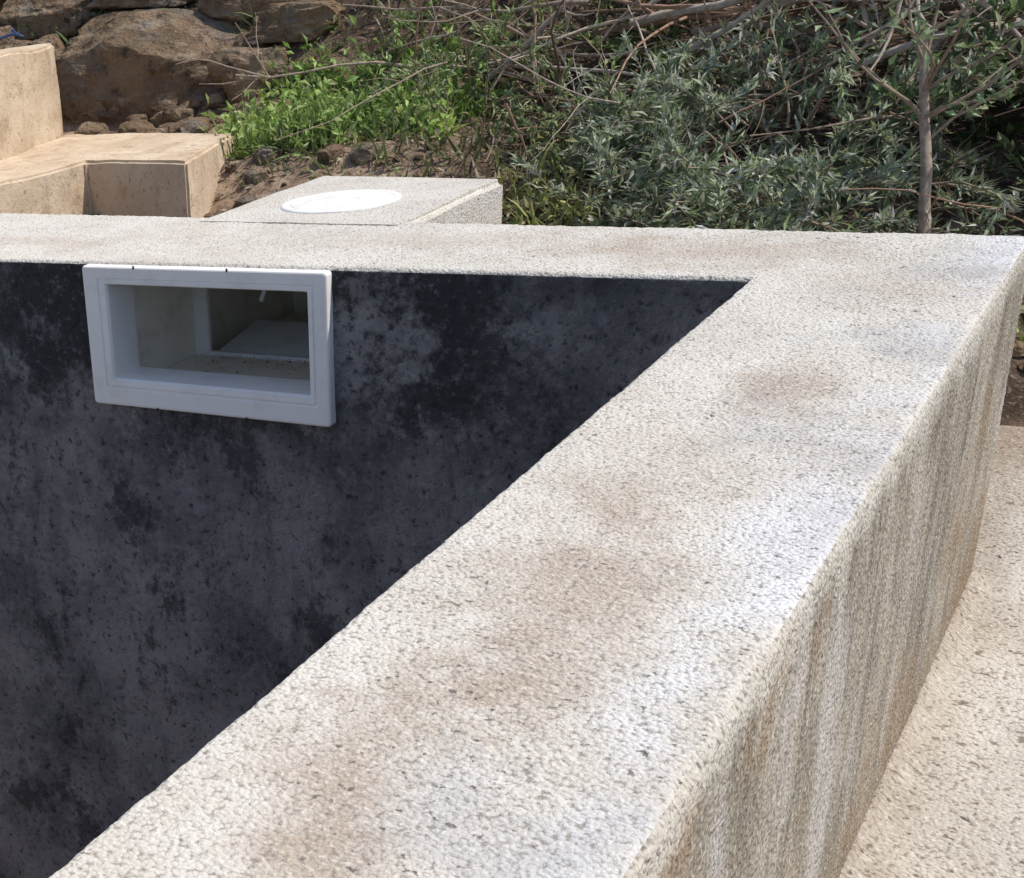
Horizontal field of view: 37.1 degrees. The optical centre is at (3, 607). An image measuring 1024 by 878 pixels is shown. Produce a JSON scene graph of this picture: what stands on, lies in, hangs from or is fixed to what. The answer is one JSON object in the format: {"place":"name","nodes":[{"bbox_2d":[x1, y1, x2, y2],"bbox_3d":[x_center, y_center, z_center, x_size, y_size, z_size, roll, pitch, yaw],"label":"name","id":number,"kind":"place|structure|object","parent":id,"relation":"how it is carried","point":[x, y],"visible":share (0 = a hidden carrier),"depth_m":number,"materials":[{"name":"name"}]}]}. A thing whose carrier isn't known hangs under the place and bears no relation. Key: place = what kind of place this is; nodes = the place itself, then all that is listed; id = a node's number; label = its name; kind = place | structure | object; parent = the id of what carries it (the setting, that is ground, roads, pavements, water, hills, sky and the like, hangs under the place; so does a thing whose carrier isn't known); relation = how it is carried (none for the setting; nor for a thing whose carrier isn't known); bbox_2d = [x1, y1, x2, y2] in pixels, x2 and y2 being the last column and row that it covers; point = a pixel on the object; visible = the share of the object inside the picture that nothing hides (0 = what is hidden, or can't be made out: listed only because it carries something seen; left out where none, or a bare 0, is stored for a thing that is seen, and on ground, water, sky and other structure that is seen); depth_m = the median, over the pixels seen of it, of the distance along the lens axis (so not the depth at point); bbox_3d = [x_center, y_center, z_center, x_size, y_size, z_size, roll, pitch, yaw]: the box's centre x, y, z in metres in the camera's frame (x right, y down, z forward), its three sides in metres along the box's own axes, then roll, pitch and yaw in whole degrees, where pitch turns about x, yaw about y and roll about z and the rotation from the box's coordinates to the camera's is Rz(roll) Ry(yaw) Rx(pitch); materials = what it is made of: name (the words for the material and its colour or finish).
{"place":"outdoors","nodes":[
{"label":"outdoors","id":0,"kind":"place"},
{"bbox_2d":[0,0,289,45],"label":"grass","id":1,"kind":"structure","parent":0,"point":[94,13],"depth_m":4.89,"materials":[{"name":"green plant"}]},
{"bbox_2d":[29,0,1023,426],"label":"hillside ground","id":2,"kind":"structure","parent":0,"point":[1013,410],"depth_m":3.82,"materials":[{"name":"soil"}]},
{"bbox_2d":[0,43,62,159],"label":"retaining wall","id":3,"kind":"structure","parent":2,"relation":"on","point":[30,111],"depth_m":4.52,"materials":[{"name":"beige concrete"}]},
{"bbox_2d":[0,29,23,39],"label":"garden hose","id":4,"kind":"object","parent":3,"relation":"on","point":[15,33],"visible":1,"depth_m":4.89,"materials":[{"name":"blue plastic"}]},
{"bbox_2d":[0,133,234,217],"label":"concrete step","id":5,"kind":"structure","parent":2,"relation":"on","point":[153,174],"depth_m":4.03,"materials":[{"name":"beige concrete"}]},
{"bbox_2d":[0,0,346,126],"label":"stone retaining bank","id":6,"kind":"structure","parent":2,"relation":"on","point":[124,60],"depth_m":4.78,"materials":[{"name":"brown stone"}]},
{"bbox_2d":[74,46,293,134],"bbox_3d":[0.631,-1.740,4.643,0.832,0.302,0.452,13,32,39],"label":"rubble","id":7,"kind":"object","parent":2,"relation":"on","point":[169,117],"visible":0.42,"depth_m":4.64,"materials":[{"name":"brown stone"}]},
{"bbox_2d":[91,110,535,217],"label":"loose stones","id":8,"kind":"object","parent":2,"relation":"on","point":[331,149],"visible":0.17,"depth_m":3.83,"materials":[{"name":"brown stone"}]},
{"bbox_2d":[200,10,518,161],"bbox_3d":[1.026,-1.573,4.105,0.931,0.485,0.778,13,32,39],"label":"weed clump","id":9,"kind":"object","parent":2,"relation":"on","point":[260,127],"visible":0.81,"depth_m":4.04,"materials":[{"name":"green plant"}]},
{"bbox_2d":[0,213,1023,877],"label":"swimming pool","id":10,"kind":"structure","parent":2,"relation":"in","point":[542,551],"depth_m":1.62,"materials":[{"name":"concrete"}]},
{"bbox_2d":[82,176,502,426],"bbox_3d":[0.684,-0.568,2.901,0.528,0.547,0.948,13,32,39],"label":"pool skimmer","id":11,"kind":"object","parent":10,"relation":"attached to","point":[252,343],"visible":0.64,"depth_m":2.73,"materials":[{"name":"white plastic"}]},
{"bbox_2d":[235,0,804,227],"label":"grass","id":12,"kind":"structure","parent":2,"relation":"on","point":[436,151],"depth_m":3.79,"materials":[{"name":"green plant"}]},
{"bbox_2d":[492,133,607,225],"bbox_3d":[1.386,-1.061,3.420,0.310,0.259,0.368,-4,25,8],"label":"weed clump","id":13,"kind":"object","parent":2,"relation":"on","point":[540,203],"visible":0.66,"depth_m":3.42,"materials":[{"name":"green plant"}]},
{"bbox_2d":[386,0,718,68],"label":"green shrub","id":14,"kind":"object","parent":2,"relation":"on","point":[493,40],"visible":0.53,"depth_m":3.90,"materials":[{"name":"green plant"}]},
{"bbox_2d":[364,0,762,176],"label":"cut foliage","id":15,"kind":"object","parent":2,"relation":"on","point":[552,121],"visible":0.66,"depth_m":3.78,"materials":[{"name":"green plant"}]},
{"bbox_2d":[176,0,1023,235],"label":"brush pile","id":16,"kind":"object","parent":2,"relation":"on","point":[729,10],"visible":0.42,"depth_m":3.54,"materials":[{"name":"brown plant"}]},
{"bbox_2d":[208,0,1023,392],"bbox_3d":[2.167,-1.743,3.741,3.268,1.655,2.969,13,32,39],"label":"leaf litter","id":17,"kind":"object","parent":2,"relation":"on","point":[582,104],"visible":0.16,"depth_m":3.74,"materials":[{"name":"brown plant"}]},
{"bbox_2d":[508,0,1023,235],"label":"silvery shrub","id":18,"kind":"object","parent":2,"relation":"on","point":[807,175],"visible":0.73,"depth_m":3.20,"materials":[{"name":"green plant"}]},
{"bbox_2d":[792,0,1023,233],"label":"young tree","id":19,"kind":"object","parent":2,"relation":"on","point":[924,57],"visible":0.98,"depth_m":2.80,"materials":[{"name":"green plant"}]},
{"bbox_2d":[839,425,1023,877],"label":"concrete slab","id":20,"kind":"structure","parent":2,"relation":"on","point":[947,801],"depth_m":1.76,"materials":[{"name":"beige concrete"}]},
{"bbox_2d":[869,0,1023,199],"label":"dark green shrub","id":21,"kind":"object","parent":2,"relation":"on","point":[1011,13],"visible":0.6,"depth_m":2.93,"materials":[{"name":"green plant"}]},
{"bbox_2d":[931,217,1023,370],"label":"loose stones","id":22,"kind":"object","parent":2,"relation":"on","point":[1018,349],"visible":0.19,"depth_m":2.87,"materials":[{"name":"stone"}]},
{"bbox_2d":[1016,305,1023,340],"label":"weed clump","id":23,"kind":"object","parent":2,"relation":"on","point":[1019,327],"visible":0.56,"depth_m":2.86,"materials":[{"name":"green plant"}]}
]}

